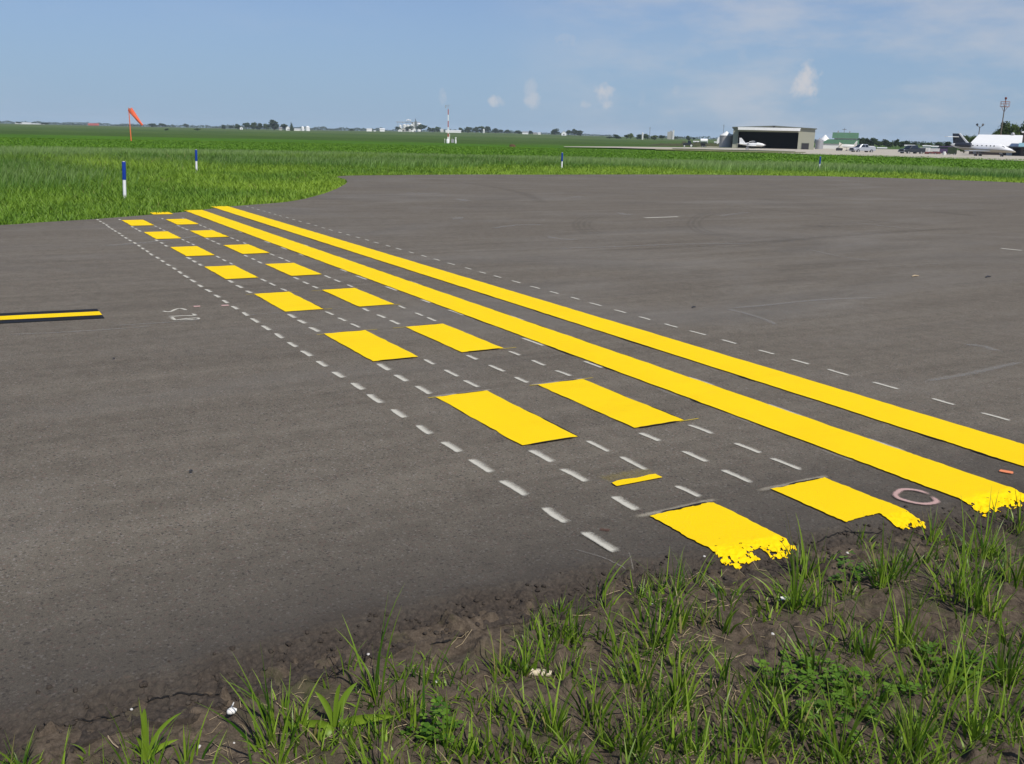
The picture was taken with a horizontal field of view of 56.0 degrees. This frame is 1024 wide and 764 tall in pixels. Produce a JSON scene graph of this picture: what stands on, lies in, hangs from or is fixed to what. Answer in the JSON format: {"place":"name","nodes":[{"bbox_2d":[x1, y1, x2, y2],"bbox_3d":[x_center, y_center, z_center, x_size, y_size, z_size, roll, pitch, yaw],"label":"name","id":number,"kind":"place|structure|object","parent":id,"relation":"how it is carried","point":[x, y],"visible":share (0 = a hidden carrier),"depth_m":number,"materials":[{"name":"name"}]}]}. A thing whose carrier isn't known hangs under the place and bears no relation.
{"place":"outdoors","nodes":[
{"label":"outdoors","id":0,"kind":"place"},
{"bbox_2d":[283,683,393,739],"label":"broadleaf grass","id":1,"kind":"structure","parent":0,"point":[335,713],"depth_m":2.34,"materials":[{"name":"green plant"}]},
{"bbox_2d":[0,123,1020,224],"bbox_3d":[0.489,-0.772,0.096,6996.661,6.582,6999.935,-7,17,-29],"label":"ground","id":2,"kind":"structure","parent":0,"point":[426,138],"depth_m":379.52,"materials":[{"name":"green plant"}]},
{"bbox_2d":[122,161,125,197],"bbox_3d":[-7.565,-3.897,18.790,0.072,0.802,0.070,-2,14,-22],"label":"marker post","id":3,"kind":"object","parent":2,"relation":"on","point":[124,175],"visible":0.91,"depth_m":18.74,"materials":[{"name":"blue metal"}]},
{"bbox_2d":[128,107,142,140],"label":"windsock","id":4,"kind":"object","parent":2,"relation":"on","point":[131,111],"visible":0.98,"depth_m":117.10,"materials":[{"name":"orange fabric"}]},
{"bbox_2d":[195,149,197,171],"bbox_3d":[-9.900,-6.881,30.200,0.072,0.802,0.070,-1,15,-18],"label":"marker post","id":5,"kind":"object","parent":2,"relation":"on","point":[196,166],"visible":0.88,"depth_m":30.15,"materials":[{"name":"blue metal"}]},
{"bbox_2d":[250,122,256,129],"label":"tree","id":6,"kind":"object","parent":2,"relation":"on","point":[253,126],"visible":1,"depth_m":1213.41,"materials":[{"name":"green plant"}]},
{"bbox_2d":[267,120,278,129],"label":"tree","id":7,"kind":"object","parent":2,"relation":"on","point":[273,124],"visible":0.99,"depth_m":1200.90,"materials":[{"name":"green plant"}]},
{"bbox_2d":[397,119,421,131],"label":"mill","id":8,"kind":"object","parent":2,"relation":"on","point":[414,124],"visible":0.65,"depth_m":2017.00,"materials":[{"name":"white paint"}]},
{"bbox_2d":[415,124,426,131],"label":"tree","id":9,"kind":"object","parent":2,"relation":"on","point":[420,126],"visible":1,"depth_m":1439.38,"materials":[{"name":"green plant"}]},
{"bbox_2d":[444,105,456,142],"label":"weather mast","id":10,"kind":"object","parent":2,"relation":"on","point":[448,140],"visible":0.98,"depth_m":207.62,"materials":[{"name":"white metal"}]},
{"bbox_2d":[445,130,460,132],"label":"shed","id":11,"kind":"structure","parent":2,"relation":"on","point":[454,131],"depth_m":1352.91,"materials":[{"name":"white paint"}]},
{"bbox_2d":[463,127,472,132],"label":"tree","id":12,"kind":"object","parent":2,"relation":"on","point":[467,129],"visible":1,"depth_m":1447.04,"materials":[{"name":"green plant"}]},
{"bbox_2d":[0,120,951,145],"bbox_3d":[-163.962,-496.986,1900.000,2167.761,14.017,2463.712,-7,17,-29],"label":"distant woods","id":13,"kind":"object","parent":2,"relation":"on","point":[314,128],"visible":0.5,"depth_m":2590.67,"materials":[{"name":"green plant"}]},
{"bbox_2d":[0,148,1023,224],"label":"verge grass","id":14,"kind":"structure","parent":2,"relation":"on","point":[205,185],"depth_m":26.47,"materials":[{"name":"green plant"}]},
{"bbox_2d":[667,130,674,138],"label":"grain elevator","id":15,"kind":"object","parent":2,"relation":"on","point":[670,134],"visible":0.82,"depth_m":1099.04,"materials":[{"name":"grey concrete"}]},
{"bbox_2d":[683,141,692,146],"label":"utility tractor","id":16,"kind":"object","parent":2,"relation":"on","point":[689,143],"visible":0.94,"depth_m":249.97,"materials":[{"name":"grey paint"}]},
{"bbox_2d":[700,139,709,146],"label":"tank cart","id":17,"kind":"object","parent":2,"relation":"on","point":[703,142],"visible":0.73,"depth_m":247.19,"materials":[{"name":"white paint"}]},
{"bbox_2d":[564,146,1023,160],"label":"apron","id":18,"kind":"object","parent":2,"relation":"on","point":[895,152],"visible":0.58,"depth_m":179.51,"materials":[{"name":"concrete"}]},
{"bbox_2d":[719,131,732,147],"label":"grain bin","id":19,"kind":"object","parent":18,"relation":"on","point":[726,139],"visible":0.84,"depth_m":260.35,"materials":[{"name":"silver metal"}]},
{"bbox_2d":[739,138,764,148],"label":"light aeroplane","id":20,"kind":"object","parent":18,"relation":"on","point":[750,143],"visible":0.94,"depth_m":237.35,"materials":[{"name":"white paint"}]},
{"bbox_2d":[732,126,816,149],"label":"hangar","id":21,"kind":"structure","parent":18,"relation":"on","point":[778,137],"depth_m":260.69,"materials":[{"name":"white paint"}]},
{"bbox_2d":[738,127,800,130],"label":"raised door","id":22,"kind":"structure","parent":21,"relation":"in","point":[739,128],"depth_m":248.78,"materials":[{"name":"white paint"}]},
{"bbox_2d":[802,143,808,149],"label":"side door","id":23,"kind":"structure","parent":21,"relation":"in","point":[804,145],"depth_m":249.75,"materials":[{"name":"metal"}]},
{"bbox_2d":[815,138,823,148],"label":"grain bin","id":24,"kind":"object","parent":18,"relation":"on","point":[819,143],"visible":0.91,"depth_m":277.38,"materials":[{"name":"grey metal"}]},
{"bbox_2d":[823,131,858,148],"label":"barn","id":25,"kind":"structure","parent":18,"relation":"on","point":[846,138],"depth_m":315.18,"materials":[{"name":"green metal"}]},
{"bbox_2d":[838,141,857,150],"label":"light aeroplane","id":26,"kind":"object","parent":18,"relation":"on","point":[845,146],"visible":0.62,"depth_m":225.99,"materials":[{"name":"white metal"}]},
{"bbox_2d":[849,144,875,151],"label":"pickup truck","id":27,"kind":"object","parent":18,"relation":"on","point":[862,147],"visible":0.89,"depth_m":202.63,"materials":[{"name":"silver metal"}]},
{"bbox_2d":[898,145,925,153],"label":"pickup truck","id":28,"kind":"object","parent":18,"relation":"on","point":[908,149],"visible":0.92,"depth_m":192.17,"materials":[{"name":"grey paint"}]},
{"bbox_2d":[924,152,940,153],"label":"maroon trailer","id":29,"kind":"object","parent":18,"relation":"on","point":[932,153],"visible":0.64,"depth_m":190.89,"materials":[{"name":"paint"}]},
{"bbox_2d":[930,148,939,151],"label":"white box","id":30,"kind":"object","parent":29,"relation":"on","point":[935,149],"visible":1,"depth_m":192.55,"materials":[{"name":"paint"}]},
{"bbox_2d":[933,146,951,152],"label":"purple van","id":31,"kind":"object","parent":18,"relation":"on","point":[943,149],"visible":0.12,"depth_m":197.05,"materials":[{"name":"paint"}]},
{"bbox_2d":[947,146,956,154],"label":"ground cart","id":32,"kind":"object","parent":18,"relation":"on","point":[952,150],"visible":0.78,"depth_m":186.06,"materials":[{"name":"green paint"}]},
{"bbox_2d":[945,133,1014,156],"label":"business jet","id":33,"kind":"object","parent":18,"relation":"on","point":[960,141],"visible":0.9,"depth_m":171.95,"materials":[{"name":"paint"}]},
{"bbox_2d":[969,132,1022,155],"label":"terminal","id":34,"kind":"object","parent":18,"relation":"on","point":[1012,141],"visible":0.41,"depth_m":204.39,"materials":[{"name":"metal"}]},
{"bbox_2d":[1000,97,1009,134],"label":"beacon tower","id":35,"kind":"structure","parent":18,"relation":"on","point":[1005,101],"depth_m":226.15,"materials":[{"name":"metal"}]},
{"bbox_2d":[1018,131,1023,155],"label":"control block","id":36,"kind":"structure","parent":18,"relation":"on","point":[1021,145],"depth_m":193.22,"materials":[{"name":"brick"}]},
{"bbox_2d":[868,137,877,145],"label":"tree","id":37,"kind":"object","parent":2,"relation":"on","point":[872,141],"visible":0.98,"depth_m":509.77,"materials":[{"name":"green plant"}]},
{"bbox_2d":[882,139,889,146],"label":"tree","id":38,"kind":"object","parent":2,"relation":"on","point":[886,142],"visible":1,"depth_m":507.69,"materials":[{"name":"green plant"}]},
{"bbox_2d":[893,139,899,145],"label":"tree","id":39,"kind":"object","parent":2,"relation":"on","point":[896,142],"visible":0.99,"depth_m":505.97,"materials":[{"name":"green plant"}]},
{"bbox_2d":[959,134,970,152],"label":"tree","id":40,"kind":"object","parent":2,"relation":"on","point":[967,138],"visible":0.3,"depth_m":255.44,"materials":[{"name":"green plant"}]},
{"bbox_2d":[994,121,1011,134],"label":"tree","id":41,"kind":"object","parent":2,"relation":"on","point":[1005,125],"visible":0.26,"depth_m":264.01,"materials":[{"name":"green plant"}]},
{"bbox_2d":[1004,123,1022,134],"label":"tree","id":42,"kind":"object","parent":2,"relation":"on","point":[1015,129],"visible":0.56,"depth_m":258.61,"materials":[{"name":"green plant"}]},
{"bbox_2d":[0,174,1023,763],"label":"taxiway","id":43,"kind":"structure","parent":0,"point":[312,496],"depth_m":4.96,"materials":[{"name":"grey asphalt"}]},
{"bbox_2d":[0,309,103,322],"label":"line","id":44,"kind":"object","parent":43,"relation":"on","point":[45,315],"visible":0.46,"depth_m":7.06,"materials":[{"name":"yellow paint"}]},
{"bbox_2d":[122,220,152,225],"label":"dash","id":45,"kind":"object","parent":43,"relation":"on","point":[136,222],"visible":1,"depth_m":14.03,"materials":[{"name":"yellow paint"}]},
{"bbox_2d":[73,691,234,721],"bbox_3d":[-0.901,0.801,2.398,0.428,0.020,0.041,-5,16,-23],"label":"crack","id":46,"kind":"object","parent":43,"relation":"on","point":[147,701],"visible":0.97,"depth_m":2.42,"materials":[{"name":"black asphalt"}]},
{"bbox_2d":[150,212,171,213],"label":"dash","id":47,"kind":"object","parent":43,"relation":"on","point":[161,213],"visible":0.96,"depth_m":15.62,"materials":[{"name":"yellow paint"}]},
{"bbox_2d":[145,231,179,238],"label":"dash","id":48,"kind":"object","parent":43,"relation":"on","point":[163,235],"visible":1,"depth_m":12.46,"materials":[{"name":"yellow paint"}]},
{"bbox_2d":[163,308,199,319],"bbox_3d":[-2.490,-0.507,7.232,0.243,0.001,0.546,-7,17,-29],"label":"survey scribble","id":49,"kind":"object","parent":43,"relation":"on","point":[173,318],"visible":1,"depth_m":7.20,"materials":[{"name":"beige paint"}]},
{"bbox_2d":[166,219,197,224],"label":"dash","id":50,"kind":"object","parent":43,"relation":"on","point":[181,221],"visible":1,"depth_m":14.33,"materials":[{"name":"yellow paint"}]},
{"bbox_2d":[171,246,213,255],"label":"dash","id":51,"kind":"object","parent":43,"relation":"on","point":[191,251],"visible":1,"depth_m":10.92,"materials":[{"name":"yellow paint"}]},
{"bbox_2d":[192,230,228,236],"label":"dash","id":52,"kind":"object","parent":43,"relation":"on","point":[208,233],"visible":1,"depth_m":12.78,"materials":[{"name":"yellow paint"}]},
{"bbox_2d":[206,265,255,278],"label":"dash","id":53,"kind":"object","parent":43,"relation":"on","point":[231,272],"visible":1,"depth_m":9.39,"materials":[{"name":"yellow paint"}]},
{"bbox_2d":[224,244,268,253],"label":"dash","id":54,"kind":"object","parent":43,"relation":"on","point":[245,248],"visible":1,"depth_m":11.21,"materials":[{"name":"yellow paint"}]},
{"bbox_2d":[255,291,323,311],"bbox_3d":[-1.835,-0.668,7.906,0.482,0.004,0.966,-7,17,-29],"label":"dash","id":55,"kind":"object","parent":43,"relation":"on","point":[286,301],"visible":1,"depth_m":7.86,"materials":[{"name":"yellow paint"}]},
{"bbox_2d":[266,263,319,275],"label":"dash","id":56,"kind":"object","parent":43,"relation":"on","point":[293,269],"visible":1,"depth_m":9.68,"materials":[{"name":"yellow paint"}]},
{"bbox_2d":[315,288,396,305],"bbox_3d":[-1.340,-0.724,8.168,0.468,0.004,0.977,-7,17,-29],"label":"dash","id":57,"kind":"object","parent":43,"relation":"on","point":[355,296],"visible":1,"depth_m":8.14,"materials":[{"name":"yellow paint"}]},
{"bbox_2d":[351,383,363,389],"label":"guide dash","id":58,"kind":"object","parent":43,"relation":"on","point":[356,386],"visible":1,"depth_m":5.31,"materials":[{"name":"beige paint"}]},
{"bbox_2d":[317,329,417,360],"bbox_3d":[-0.931,-0.252,6.367,0.463,0.004,0.970,-7,17,-29],"label":"dash","id":59,"kind":"object","parent":43,"relation":"on","point":[368,345],"visible":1,"depth_m":6.31,"materials":[{"name":"yellow paint"}]},
{"bbox_2d":[367,394,381,402],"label":"guide dash","id":60,"kind":"object","parent":43,"relation":"on","point":[373,398],"visible":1,"depth_m":5.08,"materials":[{"name":"beige paint"}]},
{"bbox_2d":[391,409,405,417],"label":"guide dash","id":61,"kind":"object","parent":43,"relation":"on","point":[398,413],"visible":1,"depth_m":4.82,"materials":[{"name":"beige paint"}]},
{"bbox_2d":[416,386,429,393],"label":"guide dash","id":62,"kind":"object","parent":43,"relation":"on","point":[422,389],"visible":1,"depth_m":5.27,"materials":[{"name":"beige paint"}]},
{"bbox_2d":[417,426,429,433],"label":"guide dash","id":63,"kind":"object","parent":43,"relation":"on","point":[426,431],"visible":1,"depth_m":4.56,"materials":[{"name":"beige paint"}]},
{"bbox_2d":[441,442,460,451],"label":"guide dash","id":64,"kind":"object","parent":43,"relation":"on","point":[453,448],"visible":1,"depth_m":4.31,"materials":[{"name":"beige paint"}]},
{"bbox_2d":[397,323,514,351],"bbox_3d":[-0.421,-0.314,6.652,0.508,0.004,0.973,-7,17,-29],"label":"dash","id":65,"kind":"object","parent":43,"relation":"on","point":[456,339],"visible":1,"depth_m":6.61,"materials":[{"name":"yellow paint"}]},
{"bbox_2d":[469,460,491,471],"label":"guide dash","id":66,"kind":"object","parent":43,"relation":"on","point":[480,465],"visible":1,"depth_m":4.09,"materials":[{"name":"beige paint"}]},
{"bbox_2d":[429,390,578,444],"bbox_3d":[-0.049,0.163,4.829,0.414,0.004,0.970,-7,17,-29],"label":"dash","id":67,"kind":"object","parent":43,"relation":"on","point":[511,421],"visible":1,"depth_m":4.77,"materials":[{"name":"yellow paint"}]},
{"bbox_2d":[0,491,1023,761],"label":"asphalt crumbs","id":68,"kind":"object","parent":43,"relation":"on","point":[232,647],"visible":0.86,"depth_m":2.81,"materials":[{"name":"grey asphalt"}]},
{"bbox_2d":[500,481,525,494],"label":"guide dash","id":69,"kind":"object","parent":43,"relation":"on","point":[515,488],"visible":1,"depth_m":3.84,"materials":[{"name":"beige paint"}]},
{"bbox_2d":[529,450,551,461],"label":"guide dash","id":70,"kind":"object","parent":43,"relation":"on","point":[542,456],"visible":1,"depth_m":4.23,"materials":[{"name":"beige paint"}]},
{"bbox_2d":[542,508,564,521],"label":"guide dash","id":71,"kind":"object","parent":43,"relation":"on","point":[552,514],"visible":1,"depth_m":3.58,"materials":[{"name":"beige paint"}]},
{"bbox_2d":[561,469,585,480],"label":"guide dash","id":72,"kind":"object","parent":43,"relation":"on","point":[575,475],"visible":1,"depth_m":4.00,"materials":[{"name":"beige paint"}]},
{"bbox_2d":[587,441,607,450],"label":"guide dash","id":73,"kind":"object","parent":43,"relation":"on","point":[597,445],"visible":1,"depth_m":4.38,"materials":[{"name":"beige paint"}]},
{"bbox_2d":[582,532,615,551],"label":"guide dash","id":74,"kind":"object","parent":43,"relation":"on","point":[597,540],"visible":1,"depth_m":3.34,"materials":[{"name":"beige paint"}]},
{"bbox_2d":[185,210,1023,516],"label":"solid line","id":75,"kind":"object","parent":43,"relation":"on","point":[969,488],"visible":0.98,"depth_m":5.23,"materials":[{"name":"yellow paint"}]},
{"bbox_2d":[211,206,1023,465],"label":"solid line","id":76,"kind":"object","parent":43,"relation":"on","point":[993,446],"visible":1,"depth_m":6.00,"materials":[{"name":"yellow paint"}]},
{"bbox_2d":[538,377,697,427],"bbox_3d":[0.515,0.096,5.137,0.456,0.004,0.969,-7,17,-29],"label":"dash","id":77,"kind":"object","parent":43,"relation":"on","point":[616,406],"visible":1,"depth_m":5.06,"materials":[{"name":"yellow paint"}]},
{"bbox_2d":[612,497,637,509],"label":"guide dash","id":78,"kind":"object","parent":43,"relation":"on","point":[626,504],"visible":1,"depth_m":3.70,"materials":[{"name":"beige paint"}]},
{"bbox_2d":[620,457,645,469],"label":"guide dash","id":79,"kind":"object","parent":43,"relation":"on","point":[634,463],"visible":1,"depth_m":4.16,"materials":[{"name":"beige paint"}]},
{"bbox_2d":[612,474,660,485],"bbox_3d":[0.510,0.400,3.953,0.232,0.001,0.053,-7,17,-29],"label":"test patch","id":80,"kind":"object","parent":43,"relation":"on","point":[633,480],"visible":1,"depth_m":3.95,"materials":[{"name":"yellow paint"}]},
{"bbox_2d":[639,433,658,440],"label":"guide dash","id":81,"kind":"object","parent":43,"relation":"on","point":[646,435],"visible":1,"depth_m":4.53,"materials":[{"name":"beige paint"}]},
{"bbox_2d":[675,486,698,496],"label":"guide dash","id":82,"kind":"object","parent":43,"relation":"on","point":[688,491],"visible":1,"depth_m":3.85,"materials":[{"name":"beige paint"}]},
{"bbox_2d":[682,451,705,460],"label":"guide dash","id":83,"kind":"object","parent":43,"relation":"on","point":[693,455],"visible":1,"depth_m":4.28,"materials":[{"name":"beige paint"}]},
{"bbox_2d":[689,425,711,433],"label":"guide dash","id":84,"kind":"object","parent":43,"relation":"on","point":[701,429],"visible":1,"depth_m":4.66,"materials":[{"name":"beige paint"}]},
{"bbox_2d":[650,502,795,568],"bbox_3d":[0.774,0.565,3.420,0.427,0.048,0.652,-7,17,-29],"label":"dash","id":85,"kind":"object","parent":43,"relation":"on","point":[711,525],"visible":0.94,"depth_m":3.44,"materials":[{"name":"yellow paint"}]},
{"bbox_2d":[722,470,749,481],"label":"guide dash","id":86,"kind":"object","parent":43,"relation":"on","point":[735,475],"visible":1,"depth_m":4.04,"materials":[{"name":"beige paint"}]},
{"bbox_2d":[734,443,759,452],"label":"guide dash","id":87,"kind":"object","parent":43,"relation":"on","point":[744,446],"visible":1,"depth_m":4.41,"materials":[{"name":"beige paint"}]},
{"bbox_2d":[771,458,799,469],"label":"guide dash","id":88,"kind":"object","parent":43,"relation":"on","point":[775,459],"visible":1,"depth_m":4.20,"materials":[{"name":"beige paint"}]},
{"bbox_2d":[771,477,925,528],"bbox_3d":[1.304,0.500,3.714,0.428,0.045,0.651,-7,17,-29],"label":"dash","id":89,"kind":"object","parent":43,"relation":"on","point":[832,498],"visible":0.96,"depth_m":3.76,"materials":[{"name":"yellow paint"}]},
{"bbox_2d":[817,530,884,542],"bbox_3d":[1.221,0.553,3.492,0.324,0.018,0.038,-4,15,-21],"label":"crack","id":90,"kind":"object","parent":43,"relation":"on","point":[846,531],"visible":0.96,"depth_m":3.50,"materials":[{"name":"black asphalt"}]},
{"bbox_2d":[893,488,938,504],"bbox_3d":[1.604,0.456,3.829,0.185,0.002,0.192,-7,17,-29],"label":"spray circle","id":91,"kind":"object","parent":43,"relation":"on","point":[896,492],"visible":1,"depth_m":3.81,"materials":[{"name":"pink paint"}]},
{"bbox_2d":[0,485,1023,763],"bbox_3d":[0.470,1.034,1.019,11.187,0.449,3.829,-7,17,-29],"label":"weedy grass","id":92,"kind":"structure","parent":0,"point":[972,723],"depth_m":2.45,"materials":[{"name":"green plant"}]},
{"bbox_2d":[136,708,179,759],"bbox_3d":[-0.808,0.806,2.210,0.102,0.141,0.007,-4,15,-19],"label":"grass seedling","id":93,"kind":"object","parent":92,"relation":"on","point":[146,752],"depth_m":2.21,"materials":[{"name":"green plant"}]},
{"bbox_2d":[227,702,236,714],"bbox_3d":[-0.687,0.798,2.359,0.024,0.032,0.020,-3,15,-16],"label":"litter scrap","id":94,"kind":"object","parent":92,"relation":"on","point":[231,710],"visible":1,"depth_m":2.35,"materials":[{"name":"white paper"}]},
{"bbox_2d":[400,696,463,744],"bbox_3d":[-0.174,0.809,2.306,0.147,0.086,0.128,-10,19,-38],"label":"clover patch","id":95,"kind":"object","parent":92,"relation":"on","point":[426,733],"visible":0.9,"depth_m":2.31,"materials":[{"name":"green plant"}]},
{"bbox_2d":[529,668,551,676],"bbox_3d":[0.074,0.783,2.591,0.066,0.021,0.022,3,15,8],"label":"husk","id":96,"kind":"object","parent":92,"relation":"on","point":[537,672],"visible":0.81,"depth_m":2.58,"materials":[{"name":"beige plant"}]},
{"bbox_2d":[753,649,926,743],"bbox_3d":[0.850,0.800,2.526,0.416,0.081,0.396,-7,17,-29],"label":"clover patch","id":97,"kind":"object","parent":92,"relation":"on","point":[838,683],"visible":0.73,"depth_m":2.51,"materials":[{"name":"green plant"}]},
{"bbox_2d":[828,551,884,587],"bbox_3d":[1.157,0.623,3.221,0.172,0.060,0.224,7,15,21],"label":"clover patch","id":98,"kind":"object","parent":92,"relation":"on","point":[842,562],"visible":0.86,"depth_m":3.22,"materials":[{"name":"green plant"}]},
{"bbox_2d":[921,640,1005,686],"bbox_3d":[1.227,0.782,2.696,0.233,0.065,0.232,-7,17,-29],"label":"clover patch","id":99,"kind":"object","parent":92,"relation":"on","point":[938,658],"visible":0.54,"depth_m":2.68,"materials":[{"name":"green plant"}]},
{"bbox_2d":[0,145,1023,194],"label":"tall grass","id":100,"kind":"structure","parent":0,"point":[784,165],"depth_m":43.83,"materials":[{"name":"green plant"}]},
{"bbox_2d":[0,137,1023,170],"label":"crop field","id":101,"kind":"structure","parent":0,"point":[979,163],"depth_m":90.87,"materials":[{"name":"green plant"}]},
{"bbox_2d":[0,0,1023,143],"label":"sky","id":102,"kind":"structure","parent":0,"point":[929,71],"materials":[{"name":"blue"}]},
{"bbox_2d":[647,141,718,146],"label":"mound","id":103,"kind":"object","parent":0,"point":[696,144],"visible":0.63,"depth_m":284.99,"materials":[{"name":"soil"}]},
{"bbox_2d":[673,148,768,150],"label":"turf strip","id":104,"kind":"object","parent":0,"point":[719,149],"visible":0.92,"depth_m":166.94,"materials":[{"name":"green plant"}]},
{"bbox_2d":[655,149,805,152],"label":"mown strip","id":105,"kind":"object","parent":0,"point":[732,150],"visible":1,"depth_m":148.60,"materials":[{"name":"green plant"}]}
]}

